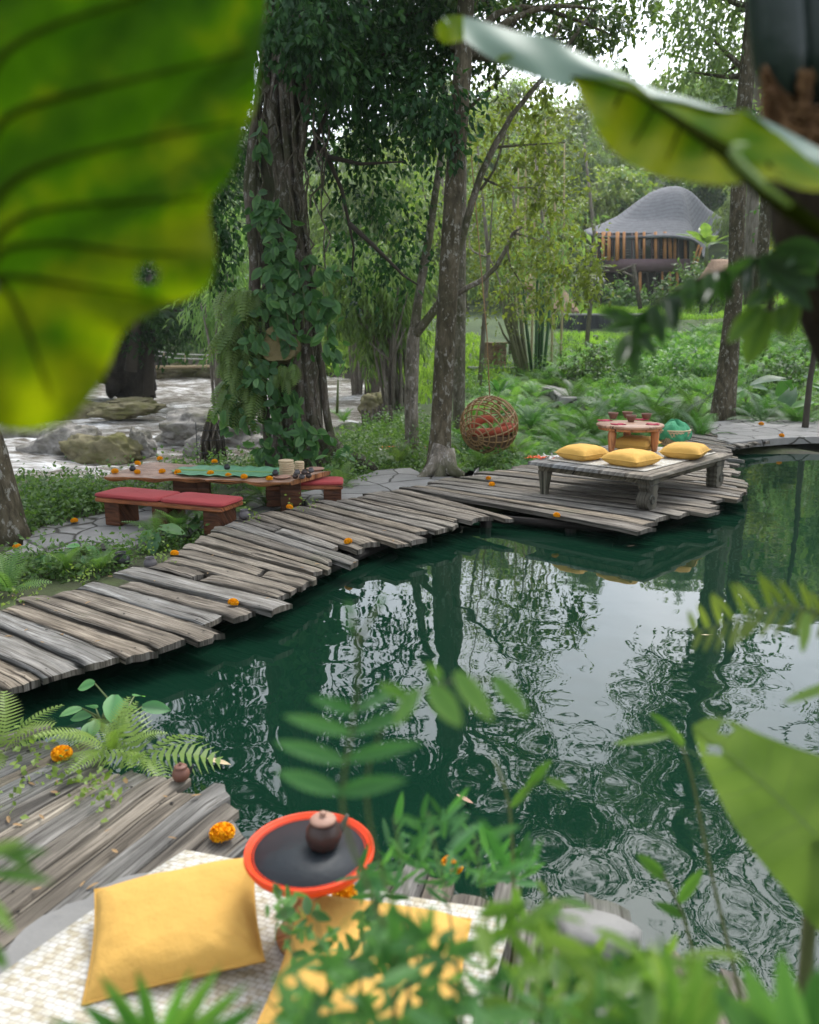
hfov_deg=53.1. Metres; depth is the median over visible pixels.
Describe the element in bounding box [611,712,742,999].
shoot
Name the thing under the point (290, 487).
dining table
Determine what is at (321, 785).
sprig
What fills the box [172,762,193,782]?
teapot
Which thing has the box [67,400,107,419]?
boulder
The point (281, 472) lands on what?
rattan dish
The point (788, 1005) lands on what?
foreground plant
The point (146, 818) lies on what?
boardwalk
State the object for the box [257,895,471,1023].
cushion
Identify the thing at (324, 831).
teapot
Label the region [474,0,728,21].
tall tree
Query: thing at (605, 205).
hill tree
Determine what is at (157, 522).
fern
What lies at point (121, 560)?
clay pot
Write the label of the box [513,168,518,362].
bamboo pole
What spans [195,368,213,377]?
bridge footing
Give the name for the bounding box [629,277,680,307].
shrub
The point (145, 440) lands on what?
boulder
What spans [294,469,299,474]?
clay pot
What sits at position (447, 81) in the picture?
hill tree
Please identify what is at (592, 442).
fern
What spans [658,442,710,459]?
cushion
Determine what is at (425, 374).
bank grass
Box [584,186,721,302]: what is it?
bamboo house
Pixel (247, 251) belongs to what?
hill tree
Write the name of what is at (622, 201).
hill tree
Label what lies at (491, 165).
hill tree
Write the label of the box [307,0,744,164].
sky
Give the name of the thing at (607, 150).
hill tree
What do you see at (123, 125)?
taro leaf
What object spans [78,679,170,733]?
leafy plant
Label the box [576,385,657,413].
fern
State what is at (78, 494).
herb cover
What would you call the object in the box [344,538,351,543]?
marigold
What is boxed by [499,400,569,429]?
fern
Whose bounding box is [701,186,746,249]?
hill tree
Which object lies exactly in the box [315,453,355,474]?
leafy plant
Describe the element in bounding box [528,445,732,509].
daybed
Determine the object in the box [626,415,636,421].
clay cup
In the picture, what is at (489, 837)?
foreground shrub
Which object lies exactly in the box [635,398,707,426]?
fern
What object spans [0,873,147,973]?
stone slab
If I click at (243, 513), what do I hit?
clay pot
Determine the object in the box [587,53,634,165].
hill tree
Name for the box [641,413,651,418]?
clay cup
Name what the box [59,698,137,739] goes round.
leafy plant
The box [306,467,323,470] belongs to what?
plate
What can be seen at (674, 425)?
green cloth
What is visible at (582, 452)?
cushion
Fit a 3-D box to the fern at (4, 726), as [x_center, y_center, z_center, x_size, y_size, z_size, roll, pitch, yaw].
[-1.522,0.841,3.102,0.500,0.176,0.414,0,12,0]
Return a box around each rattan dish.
[278,459,293,462]
[279,462,293,464]
[279,464,294,466]
[279,466,294,469]
[279,469,293,471]
[279,471,293,473]
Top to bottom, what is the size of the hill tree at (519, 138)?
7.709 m
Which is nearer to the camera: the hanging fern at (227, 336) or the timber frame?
the hanging fern at (227, 336)
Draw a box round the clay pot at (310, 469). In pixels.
[308,467,313,472]
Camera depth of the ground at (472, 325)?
18.34 m
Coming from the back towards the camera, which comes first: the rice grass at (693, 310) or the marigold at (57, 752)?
the rice grass at (693, 310)
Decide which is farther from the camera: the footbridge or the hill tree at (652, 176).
the hill tree at (652, 176)
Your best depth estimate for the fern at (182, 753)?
3.11 m
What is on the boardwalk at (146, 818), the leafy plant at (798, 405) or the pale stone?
the pale stone
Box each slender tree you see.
[381,141,481,354]
[419,0,579,353]
[429,96,547,384]
[489,78,600,327]
[521,142,615,344]
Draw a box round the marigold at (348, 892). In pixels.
[332,884,356,897]
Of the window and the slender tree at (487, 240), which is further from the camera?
the window
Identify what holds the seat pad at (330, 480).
on the bench at (333, 492)
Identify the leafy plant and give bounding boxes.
[35,551,65,570]
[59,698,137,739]
[66,543,98,563]
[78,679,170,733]
[138,523,184,554]
[185,514,203,530]
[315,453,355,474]
[699,360,717,373]
[737,384,767,403]
[749,375,818,414]
[791,400,818,412]
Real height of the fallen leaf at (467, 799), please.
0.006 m
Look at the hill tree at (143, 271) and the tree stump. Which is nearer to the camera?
the tree stump
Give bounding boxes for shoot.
[493,759,569,1001]
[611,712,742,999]
[635,853,704,960]
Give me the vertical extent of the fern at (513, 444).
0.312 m
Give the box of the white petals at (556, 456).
[538,453,561,458]
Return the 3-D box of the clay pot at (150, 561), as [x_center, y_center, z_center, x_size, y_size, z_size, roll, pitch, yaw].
[-1.772,0.344,5.595,0.092,0.073,0.092,0,12,0]
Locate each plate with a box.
[273,475,290,478]
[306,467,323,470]
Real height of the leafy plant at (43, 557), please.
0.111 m
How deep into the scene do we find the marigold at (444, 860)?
2.40 m
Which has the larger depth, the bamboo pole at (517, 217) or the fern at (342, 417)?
the bamboo pole at (517, 217)
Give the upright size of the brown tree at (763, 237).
6.312 m
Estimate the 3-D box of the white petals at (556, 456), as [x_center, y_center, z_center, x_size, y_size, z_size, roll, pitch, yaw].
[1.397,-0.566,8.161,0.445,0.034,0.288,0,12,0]
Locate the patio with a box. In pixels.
[5,495,279,558]
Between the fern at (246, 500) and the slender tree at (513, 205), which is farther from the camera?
the slender tree at (513, 205)
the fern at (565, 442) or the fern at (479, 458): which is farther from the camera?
the fern at (565, 442)
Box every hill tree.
[135,263,153,282]
[215,209,248,285]
[303,129,349,181]
[303,165,323,199]
[307,189,322,235]
[308,187,361,335]
[330,117,374,178]
[359,136,432,187]
[385,191,478,309]
[387,77,427,149]
[394,181,484,275]
[409,157,445,296]
[430,104,498,154]
[432,77,451,97]
[432,142,488,185]
[440,170,510,310]
[467,126,529,203]
[472,195,557,295]
[474,214,529,304]
[480,74,535,118]
[481,104,529,153]
[494,148,572,247]
[504,133,558,175]
[506,128,534,151]
[515,92,566,133]
[517,94,591,152]
[522,111,545,136]
[544,105,612,216]
[556,122,622,224]
[560,160,657,260]
[561,90,604,144]
[581,165,651,221]
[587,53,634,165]
[598,134,612,156]
[598,149,661,190]
[613,161,663,190]
[642,69,673,97]
[659,177,720,192]
[669,181,729,241]
[671,59,703,96]
[681,70,736,106]
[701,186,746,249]
[759,201,784,299]
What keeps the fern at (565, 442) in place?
on the ground at (472, 325)
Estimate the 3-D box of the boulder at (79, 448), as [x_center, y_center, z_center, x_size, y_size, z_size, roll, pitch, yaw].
[-6.138,-1.089,16.356,1.742,0.981,0.873,0,12,0]
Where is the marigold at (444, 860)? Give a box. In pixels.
[441,855,463,873]
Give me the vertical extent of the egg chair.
3.994 m
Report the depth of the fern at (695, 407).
15.94 m
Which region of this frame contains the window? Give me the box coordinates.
[598,233,688,258]
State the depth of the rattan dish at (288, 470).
7.76 m
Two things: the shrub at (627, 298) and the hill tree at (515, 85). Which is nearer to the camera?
the shrub at (627, 298)
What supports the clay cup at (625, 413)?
on the round table at (628, 428)
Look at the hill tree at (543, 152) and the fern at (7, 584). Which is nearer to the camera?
the fern at (7, 584)
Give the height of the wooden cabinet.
1.145 m
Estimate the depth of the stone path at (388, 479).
8.94 m
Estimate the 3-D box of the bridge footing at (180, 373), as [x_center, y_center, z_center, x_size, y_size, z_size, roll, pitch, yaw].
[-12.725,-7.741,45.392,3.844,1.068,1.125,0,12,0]
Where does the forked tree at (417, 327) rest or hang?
on the ground at (472, 325)
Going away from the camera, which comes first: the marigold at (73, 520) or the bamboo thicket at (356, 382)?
the marigold at (73, 520)
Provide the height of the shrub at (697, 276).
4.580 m
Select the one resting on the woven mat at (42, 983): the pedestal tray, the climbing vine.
the pedestal tray
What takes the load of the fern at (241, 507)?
on the patio
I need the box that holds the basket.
[659,429,690,445]
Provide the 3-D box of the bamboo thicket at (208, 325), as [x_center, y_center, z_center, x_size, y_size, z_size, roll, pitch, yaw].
[-5.322,-5.454,23.559,3.701,7.297,3.086,12,17,43]
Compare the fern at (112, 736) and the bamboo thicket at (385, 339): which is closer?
the fern at (112, 736)
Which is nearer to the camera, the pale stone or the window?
the pale stone
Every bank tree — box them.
[118,108,305,394]
[159,173,248,358]
[161,263,263,364]
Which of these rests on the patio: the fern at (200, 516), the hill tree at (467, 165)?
the fern at (200, 516)
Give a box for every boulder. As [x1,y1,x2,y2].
[0,428,43,438]
[15,421,103,454]
[58,432,143,465]
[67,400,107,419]
[86,401,167,419]
[107,397,156,403]
[128,427,157,458]
[153,407,272,448]
[182,432,201,456]
[357,391,382,415]
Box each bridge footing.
[156,363,200,378]
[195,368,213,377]
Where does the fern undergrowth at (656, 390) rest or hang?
on the ground at (472, 325)
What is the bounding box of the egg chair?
[460,141,518,453]
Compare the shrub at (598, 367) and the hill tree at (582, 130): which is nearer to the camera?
the shrub at (598, 367)
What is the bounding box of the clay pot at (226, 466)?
[224,464,229,469]
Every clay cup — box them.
[608,412,618,418]
[622,411,632,417]
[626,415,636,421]
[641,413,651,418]
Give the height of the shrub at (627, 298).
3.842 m
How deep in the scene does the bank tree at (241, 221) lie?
56.03 m
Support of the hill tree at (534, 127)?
on the ground at (472, 325)
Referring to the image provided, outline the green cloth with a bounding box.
[659,419,691,441]
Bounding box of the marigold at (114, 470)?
[111,468,118,472]
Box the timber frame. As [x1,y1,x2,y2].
[617,263,642,308]
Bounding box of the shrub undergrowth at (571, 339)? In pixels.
[465,294,818,411]
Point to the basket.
(665, 441)
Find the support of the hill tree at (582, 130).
on the ground at (472, 325)
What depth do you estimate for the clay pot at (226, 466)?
7.99 m
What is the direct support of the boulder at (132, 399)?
on the river water at (173, 394)
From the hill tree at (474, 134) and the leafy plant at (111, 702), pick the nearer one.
the leafy plant at (111, 702)
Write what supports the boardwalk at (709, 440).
on the ground at (472, 325)
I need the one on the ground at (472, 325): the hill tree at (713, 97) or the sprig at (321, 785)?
the hill tree at (713, 97)
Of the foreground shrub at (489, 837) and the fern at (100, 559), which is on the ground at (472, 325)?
the fern at (100, 559)
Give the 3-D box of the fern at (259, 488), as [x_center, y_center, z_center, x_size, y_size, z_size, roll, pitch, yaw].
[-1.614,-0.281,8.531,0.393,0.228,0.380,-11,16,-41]
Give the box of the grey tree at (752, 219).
[695,6,760,304]
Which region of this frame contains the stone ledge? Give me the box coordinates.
[702,418,818,448]
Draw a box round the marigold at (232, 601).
[228,598,238,604]
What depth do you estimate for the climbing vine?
9.46 m
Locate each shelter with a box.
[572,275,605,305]
[699,259,727,313]
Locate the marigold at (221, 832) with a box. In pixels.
[209,822,234,842]
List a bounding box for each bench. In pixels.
[95,497,242,534]
[266,484,342,506]
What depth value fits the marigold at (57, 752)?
3.02 m
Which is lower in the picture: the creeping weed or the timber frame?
the creeping weed
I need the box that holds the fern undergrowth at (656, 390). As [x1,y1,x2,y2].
[452,322,818,471]
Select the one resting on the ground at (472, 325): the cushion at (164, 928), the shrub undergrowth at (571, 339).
the shrub undergrowth at (571, 339)
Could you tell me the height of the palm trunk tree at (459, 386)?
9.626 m
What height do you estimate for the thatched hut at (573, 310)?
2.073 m
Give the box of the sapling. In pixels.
[797,331,815,427]
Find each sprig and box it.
[272,596,422,1023]
[365,664,528,1008]
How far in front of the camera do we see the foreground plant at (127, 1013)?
0.69 m
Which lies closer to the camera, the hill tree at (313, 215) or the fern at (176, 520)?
the fern at (176, 520)
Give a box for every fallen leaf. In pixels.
[207,758,230,764]
[457,794,472,802]
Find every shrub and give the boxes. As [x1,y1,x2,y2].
[265,883,385,1013]
[265,898,640,1023]
[335,786,545,1023]
[466,879,748,1023]
[539,334,632,387]
[586,275,650,306]
[594,353,683,386]
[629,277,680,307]
[642,331,747,379]
[645,256,701,300]
[667,244,728,308]
[738,338,818,396]
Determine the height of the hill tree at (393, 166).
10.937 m
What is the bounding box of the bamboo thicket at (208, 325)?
[161,188,252,408]
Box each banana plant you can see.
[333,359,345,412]
[490,379,513,407]
[676,223,728,270]
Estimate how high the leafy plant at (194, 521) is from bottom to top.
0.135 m
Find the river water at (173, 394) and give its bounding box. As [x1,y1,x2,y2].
[4,376,380,480]
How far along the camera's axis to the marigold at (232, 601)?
4.75 m
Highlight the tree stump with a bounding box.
[195,410,227,464]
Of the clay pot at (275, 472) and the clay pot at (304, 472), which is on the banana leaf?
the clay pot at (275, 472)
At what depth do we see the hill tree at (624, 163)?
75.98 m
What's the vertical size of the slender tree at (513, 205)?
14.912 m
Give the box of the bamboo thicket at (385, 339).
[311,224,438,410]
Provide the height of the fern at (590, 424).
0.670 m
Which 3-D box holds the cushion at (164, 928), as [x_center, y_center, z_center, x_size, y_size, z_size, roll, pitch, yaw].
[-0.578,1.020,2.027,0.414,0.140,0.315,-8,28,-12]
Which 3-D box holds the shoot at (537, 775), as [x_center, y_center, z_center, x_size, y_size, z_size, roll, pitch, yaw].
[0.182,0.815,1.311,0.113,0.946,0.044,3,13,14]
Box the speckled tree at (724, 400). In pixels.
[610,0,761,420]
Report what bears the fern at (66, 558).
on the ground at (472, 325)
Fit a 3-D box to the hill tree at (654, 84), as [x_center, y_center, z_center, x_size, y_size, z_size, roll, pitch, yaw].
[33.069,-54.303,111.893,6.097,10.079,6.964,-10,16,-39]
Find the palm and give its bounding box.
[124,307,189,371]
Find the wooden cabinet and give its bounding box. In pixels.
[468,342,514,373]
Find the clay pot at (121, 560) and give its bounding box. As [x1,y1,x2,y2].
[113,551,130,566]
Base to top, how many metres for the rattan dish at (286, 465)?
0.020 m
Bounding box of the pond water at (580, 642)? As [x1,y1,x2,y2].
[0,454,818,1012]
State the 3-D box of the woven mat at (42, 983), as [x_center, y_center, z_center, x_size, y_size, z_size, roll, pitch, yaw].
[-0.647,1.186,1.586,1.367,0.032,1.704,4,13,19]
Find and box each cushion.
[81,857,264,1005]
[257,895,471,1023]
[554,443,608,460]
[600,448,662,467]
[615,435,661,449]
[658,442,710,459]
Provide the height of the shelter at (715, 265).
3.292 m
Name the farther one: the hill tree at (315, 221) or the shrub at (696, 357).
the hill tree at (315, 221)
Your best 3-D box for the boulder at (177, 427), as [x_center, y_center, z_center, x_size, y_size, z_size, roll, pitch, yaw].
[-4.316,-1.828,18.691,3.093,1.138,2.676,0,12,0]
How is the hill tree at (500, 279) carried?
on the ground at (472, 325)
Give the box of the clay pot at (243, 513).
[238,509,249,518]
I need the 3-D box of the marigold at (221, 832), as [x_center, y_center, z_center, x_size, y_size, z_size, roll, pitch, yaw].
[-0.586,0.998,2.560,0.082,0.052,0.082,-6,1,-19]
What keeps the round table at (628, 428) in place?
on the woven mat at (665, 461)
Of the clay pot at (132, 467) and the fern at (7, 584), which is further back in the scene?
the clay pot at (132, 467)
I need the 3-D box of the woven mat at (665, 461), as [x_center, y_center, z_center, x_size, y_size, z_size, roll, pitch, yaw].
[2.257,-0.561,8.229,1.029,0.008,1.590,11,16,41]
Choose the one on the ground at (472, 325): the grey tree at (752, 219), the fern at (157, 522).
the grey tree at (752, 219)
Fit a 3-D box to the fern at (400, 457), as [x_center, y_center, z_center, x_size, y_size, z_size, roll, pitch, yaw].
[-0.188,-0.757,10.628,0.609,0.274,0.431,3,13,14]
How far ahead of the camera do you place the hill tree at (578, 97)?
113.34 m
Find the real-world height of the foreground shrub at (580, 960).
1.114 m
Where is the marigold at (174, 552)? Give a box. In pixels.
[170,550,178,554]
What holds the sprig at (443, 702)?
on the boardwalk at (146, 818)
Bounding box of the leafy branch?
[596,237,818,378]
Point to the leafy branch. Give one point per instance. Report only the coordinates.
(788, 269)
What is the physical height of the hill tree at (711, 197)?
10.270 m
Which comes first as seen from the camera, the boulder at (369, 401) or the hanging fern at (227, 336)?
the hanging fern at (227, 336)
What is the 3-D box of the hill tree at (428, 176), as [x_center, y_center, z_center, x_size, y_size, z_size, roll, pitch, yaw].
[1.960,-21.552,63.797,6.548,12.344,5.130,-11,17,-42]
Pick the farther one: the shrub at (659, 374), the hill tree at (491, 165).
the hill tree at (491, 165)
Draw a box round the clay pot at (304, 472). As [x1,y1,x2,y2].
[301,469,307,474]
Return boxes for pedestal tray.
[243,811,373,955]
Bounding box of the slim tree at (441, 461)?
[417,0,671,476]
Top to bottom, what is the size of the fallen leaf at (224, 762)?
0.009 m
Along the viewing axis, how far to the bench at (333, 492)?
7.91 m
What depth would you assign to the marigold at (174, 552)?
5.81 m
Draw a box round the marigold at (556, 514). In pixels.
[553,512,559,516]
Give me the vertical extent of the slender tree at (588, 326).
8.316 m
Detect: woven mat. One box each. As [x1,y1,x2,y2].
[0,850,507,1023]
[547,447,715,471]
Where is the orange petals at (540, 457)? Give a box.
[527,455,554,458]
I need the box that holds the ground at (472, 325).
[0,95,818,701]
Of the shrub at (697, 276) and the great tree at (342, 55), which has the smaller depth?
the great tree at (342, 55)
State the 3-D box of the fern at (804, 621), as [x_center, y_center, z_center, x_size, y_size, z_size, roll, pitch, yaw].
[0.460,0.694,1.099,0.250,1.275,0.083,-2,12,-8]
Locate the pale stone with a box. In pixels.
[556,908,641,959]
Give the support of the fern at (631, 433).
on the fern undergrowth at (656, 390)
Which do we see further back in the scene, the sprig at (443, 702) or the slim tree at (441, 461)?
the slim tree at (441, 461)
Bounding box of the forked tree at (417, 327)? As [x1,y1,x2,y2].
[404,0,651,454]
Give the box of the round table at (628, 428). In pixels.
[596,420,663,451]
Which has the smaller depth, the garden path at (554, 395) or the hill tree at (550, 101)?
the garden path at (554, 395)
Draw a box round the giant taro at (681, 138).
[436,0,818,367]
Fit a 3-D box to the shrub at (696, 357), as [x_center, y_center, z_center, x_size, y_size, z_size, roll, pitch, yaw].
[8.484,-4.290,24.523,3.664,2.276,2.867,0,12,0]
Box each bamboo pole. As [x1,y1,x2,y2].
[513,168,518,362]
[522,146,526,326]
[530,160,535,355]
[544,120,545,231]
[550,160,555,362]
[559,143,564,357]
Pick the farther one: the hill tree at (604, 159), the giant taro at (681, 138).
the hill tree at (604, 159)
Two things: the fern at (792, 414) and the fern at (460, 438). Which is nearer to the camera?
the fern at (460, 438)
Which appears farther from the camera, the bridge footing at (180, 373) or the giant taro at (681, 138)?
the bridge footing at (180, 373)
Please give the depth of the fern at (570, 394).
18.76 m
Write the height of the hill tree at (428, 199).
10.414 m
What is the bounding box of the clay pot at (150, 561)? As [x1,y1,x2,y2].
[143,556,156,566]
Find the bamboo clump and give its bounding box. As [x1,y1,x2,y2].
[478,174,609,377]
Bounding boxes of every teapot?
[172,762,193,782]
[305,810,348,852]
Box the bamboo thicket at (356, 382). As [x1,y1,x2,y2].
[307,139,442,394]
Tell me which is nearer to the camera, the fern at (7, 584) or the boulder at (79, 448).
the fern at (7, 584)
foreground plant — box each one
[0,840,53,969]
[46,964,263,1023]
[583,933,730,1023]
[705,945,818,1023]
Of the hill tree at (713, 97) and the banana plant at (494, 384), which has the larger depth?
the hill tree at (713, 97)
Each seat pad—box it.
[95,487,179,501]
[161,492,242,507]
[301,476,342,485]
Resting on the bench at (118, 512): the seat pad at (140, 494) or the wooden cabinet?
the seat pad at (140, 494)
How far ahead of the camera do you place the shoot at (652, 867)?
1.24 m
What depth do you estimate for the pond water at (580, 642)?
3.98 m
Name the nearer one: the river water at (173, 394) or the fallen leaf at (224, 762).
the fallen leaf at (224, 762)
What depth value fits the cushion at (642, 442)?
8.53 m
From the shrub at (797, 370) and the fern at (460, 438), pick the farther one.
the shrub at (797, 370)
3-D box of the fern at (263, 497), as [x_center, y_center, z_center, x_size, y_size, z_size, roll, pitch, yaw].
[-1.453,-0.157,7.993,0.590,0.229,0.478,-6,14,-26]
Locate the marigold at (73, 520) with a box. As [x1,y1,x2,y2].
[70,518,77,522]
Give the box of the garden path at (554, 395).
[521,381,576,406]
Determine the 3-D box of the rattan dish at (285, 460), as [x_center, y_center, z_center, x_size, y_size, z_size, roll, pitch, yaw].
[-1.176,-0.485,7.801,0.148,0.020,0.148,0,12,0]
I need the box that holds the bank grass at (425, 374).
[322,316,529,404]
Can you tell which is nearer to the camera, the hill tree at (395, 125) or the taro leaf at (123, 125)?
the taro leaf at (123, 125)
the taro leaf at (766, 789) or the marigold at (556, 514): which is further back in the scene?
the marigold at (556, 514)
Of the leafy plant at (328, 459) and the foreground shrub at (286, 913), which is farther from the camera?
the leafy plant at (328, 459)
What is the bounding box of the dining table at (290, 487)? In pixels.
[104,462,330,511]
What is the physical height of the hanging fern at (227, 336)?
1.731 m
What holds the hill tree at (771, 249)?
on the ground at (472, 325)
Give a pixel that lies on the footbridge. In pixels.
(181, 366)
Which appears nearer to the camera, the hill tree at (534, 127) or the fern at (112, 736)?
the fern at (112, 736)
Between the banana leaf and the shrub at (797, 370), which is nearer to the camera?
the banana leaf
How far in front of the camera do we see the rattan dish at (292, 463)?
7.74 m
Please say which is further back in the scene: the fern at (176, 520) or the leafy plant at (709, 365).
the leafy plant at (709, 365)
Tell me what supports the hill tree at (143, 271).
on the ground at (472, 325)
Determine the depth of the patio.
7.12 m
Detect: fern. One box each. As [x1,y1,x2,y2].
[0,546,51,593]
[0,691,76,768]
[34,696,166,776]
[39,545,84,569]
[73,542,130,567]
[82,706,221,777]
[122,511,189,533]
[155,509,202,529]
[178,510,202,522]
[205,287,301,434]
[231,493,252,512]
[236,485,268,505]
[236,493,256,511]
[237,483,264,494]
[330,407,351,421]
[330,461,361,487]
[353,448,390,463]
[375,442,415,463]
[451,423,483,447]
[455,452,471,470]
[456,449,496,467]
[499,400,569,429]
[504,435,534,455]
[532,422,585,453]
[540,374,604,408]
[552,398,643,436]
[574,430,622,445]
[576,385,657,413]
[595,411,663,437]
[611,377,684,418]
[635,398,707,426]
[662,387,739,423]
[671,407,733,434]
[688,571,818,703]
[727,389,800,422]
[765,399,818,421]
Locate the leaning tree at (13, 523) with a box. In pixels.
[0,430,31,545]
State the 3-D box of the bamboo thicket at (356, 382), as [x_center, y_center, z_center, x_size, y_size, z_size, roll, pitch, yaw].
[-1.454,-9.141,31.717,6.597,11.002,5.470,0,12,0]
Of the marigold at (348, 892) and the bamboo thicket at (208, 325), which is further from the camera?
the bamboo thicket at (208, 325)
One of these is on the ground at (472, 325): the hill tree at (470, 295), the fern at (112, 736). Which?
the hill tree at (470, 295)
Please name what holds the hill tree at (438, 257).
on the ground at (472, 325)
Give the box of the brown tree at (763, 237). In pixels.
[746,109,770,303]
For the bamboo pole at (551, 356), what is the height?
7.197 m
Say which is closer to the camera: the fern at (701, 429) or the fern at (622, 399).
the fern at (701, 429)
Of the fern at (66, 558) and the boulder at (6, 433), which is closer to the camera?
the fern at (66, 558)
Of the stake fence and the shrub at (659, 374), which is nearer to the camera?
the stake fence
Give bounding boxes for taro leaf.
[0,0,265,430]
[681,711,818,998]
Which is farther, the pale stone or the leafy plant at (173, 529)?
the leafy plant at (173, 529)
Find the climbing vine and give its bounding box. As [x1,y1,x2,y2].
[211,119,353,470]
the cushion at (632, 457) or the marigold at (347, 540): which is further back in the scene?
the cushion at (632, 457)
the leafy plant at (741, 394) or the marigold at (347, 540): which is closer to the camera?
the marigold at (347, 540)
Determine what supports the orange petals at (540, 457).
on the daybed
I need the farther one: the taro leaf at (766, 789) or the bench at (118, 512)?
the bench at (118, 512)
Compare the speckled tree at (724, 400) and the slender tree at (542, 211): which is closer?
the speckled tree at (724, 400)
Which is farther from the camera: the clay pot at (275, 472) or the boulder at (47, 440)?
the boulder at (47, 440)
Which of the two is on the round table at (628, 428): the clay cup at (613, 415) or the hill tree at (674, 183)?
the clay cup at (613, 415)
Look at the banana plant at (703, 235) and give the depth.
51.14 m
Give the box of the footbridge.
[155,351,209,368]
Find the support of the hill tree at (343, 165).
on the ground at (472, 325)
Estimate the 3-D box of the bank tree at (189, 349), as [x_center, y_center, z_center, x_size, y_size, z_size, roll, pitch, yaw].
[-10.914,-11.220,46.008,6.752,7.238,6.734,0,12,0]
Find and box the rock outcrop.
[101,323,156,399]
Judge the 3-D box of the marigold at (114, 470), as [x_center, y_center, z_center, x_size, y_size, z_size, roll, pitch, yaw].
[-2.849,-0.399,7.920,0.071,0.046,0.071,-3,17,-19]
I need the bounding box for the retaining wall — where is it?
[550,313,639,329]
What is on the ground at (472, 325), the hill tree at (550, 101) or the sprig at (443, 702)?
the hill tree at (550, 101)
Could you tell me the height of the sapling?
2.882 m
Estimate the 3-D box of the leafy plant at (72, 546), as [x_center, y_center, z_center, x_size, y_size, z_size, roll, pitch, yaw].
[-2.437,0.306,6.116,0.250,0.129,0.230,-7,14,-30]
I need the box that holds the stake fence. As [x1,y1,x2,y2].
[361,404,392,425]
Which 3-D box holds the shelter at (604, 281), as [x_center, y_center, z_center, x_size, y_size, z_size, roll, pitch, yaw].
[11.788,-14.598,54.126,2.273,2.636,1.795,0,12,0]
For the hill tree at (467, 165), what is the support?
on the ground at (472, 325)
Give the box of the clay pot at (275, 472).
[272,470,278,475]
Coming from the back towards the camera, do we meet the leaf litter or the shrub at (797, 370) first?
the shrub at (797, 370)
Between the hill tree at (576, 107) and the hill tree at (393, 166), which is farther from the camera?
the hill tree at (576, 107)
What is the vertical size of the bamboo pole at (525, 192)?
7.656 m
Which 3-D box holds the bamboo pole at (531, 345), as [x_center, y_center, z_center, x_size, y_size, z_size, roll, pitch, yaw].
[4.349,-8.793,28.785,0.154,7.354,0.072,0,12,0]
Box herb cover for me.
[0,386,818,596]
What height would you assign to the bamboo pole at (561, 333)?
7.615 m
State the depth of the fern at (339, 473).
8.89 m
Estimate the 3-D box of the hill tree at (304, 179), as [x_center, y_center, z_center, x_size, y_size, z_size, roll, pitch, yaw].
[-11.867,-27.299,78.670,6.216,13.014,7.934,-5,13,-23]
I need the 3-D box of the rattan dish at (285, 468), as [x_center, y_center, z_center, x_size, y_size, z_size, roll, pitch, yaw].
[-1.170,-0.425,7.816,0.148,0.020,0.148,0,12,0]
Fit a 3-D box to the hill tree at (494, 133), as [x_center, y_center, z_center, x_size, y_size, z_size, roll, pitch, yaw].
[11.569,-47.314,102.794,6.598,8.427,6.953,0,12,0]
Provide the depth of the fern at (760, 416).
14.53 m
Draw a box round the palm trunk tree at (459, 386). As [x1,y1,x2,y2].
[453,1,516,437]
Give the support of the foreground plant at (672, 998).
on the boardwalk at (146, 818)
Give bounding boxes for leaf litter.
[0,519,393,889]
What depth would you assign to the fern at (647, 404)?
16.41 m
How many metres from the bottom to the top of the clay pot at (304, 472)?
0.047 m
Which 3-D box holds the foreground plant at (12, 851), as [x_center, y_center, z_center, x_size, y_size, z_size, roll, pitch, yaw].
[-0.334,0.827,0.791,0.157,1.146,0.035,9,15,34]
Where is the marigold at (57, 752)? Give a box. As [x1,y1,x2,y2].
[50,745,72,761]
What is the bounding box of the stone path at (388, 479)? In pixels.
[301,467,478,505]
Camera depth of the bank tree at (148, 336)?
27.81 m
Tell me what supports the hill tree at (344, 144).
on the ground at (472, 325)
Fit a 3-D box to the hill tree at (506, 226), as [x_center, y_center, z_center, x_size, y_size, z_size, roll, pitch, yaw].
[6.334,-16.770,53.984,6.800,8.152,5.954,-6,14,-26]
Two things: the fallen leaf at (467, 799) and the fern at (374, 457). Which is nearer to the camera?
the fallen leaf at (467, 799)
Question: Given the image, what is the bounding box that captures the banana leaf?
[171,465,280,476]
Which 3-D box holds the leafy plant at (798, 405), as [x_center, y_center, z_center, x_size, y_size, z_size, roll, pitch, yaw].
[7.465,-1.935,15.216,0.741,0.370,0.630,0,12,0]
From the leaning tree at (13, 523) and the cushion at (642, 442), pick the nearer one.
the leaning tree at (13, 523)
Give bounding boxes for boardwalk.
[0,464,748,695]
[0,724,746,1023]
[664,426,769,480]
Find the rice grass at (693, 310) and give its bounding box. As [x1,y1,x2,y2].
[528,280,818,384]
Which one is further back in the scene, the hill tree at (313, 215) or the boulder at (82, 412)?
the hill tree at (313, 215)
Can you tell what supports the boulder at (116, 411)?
on the river water at (173, 394)
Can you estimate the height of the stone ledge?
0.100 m
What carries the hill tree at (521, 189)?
on the ground at (472, 325)
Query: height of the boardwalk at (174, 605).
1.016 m
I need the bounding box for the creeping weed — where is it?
[0,492,315,822]
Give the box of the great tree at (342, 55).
[137,0,515,474]
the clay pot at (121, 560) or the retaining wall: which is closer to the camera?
the clay pot at (121, 560)
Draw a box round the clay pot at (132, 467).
[129,465,135,470]
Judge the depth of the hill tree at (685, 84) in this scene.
91.88 m
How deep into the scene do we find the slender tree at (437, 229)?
24.91 m
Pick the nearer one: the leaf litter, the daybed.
the leaf litter

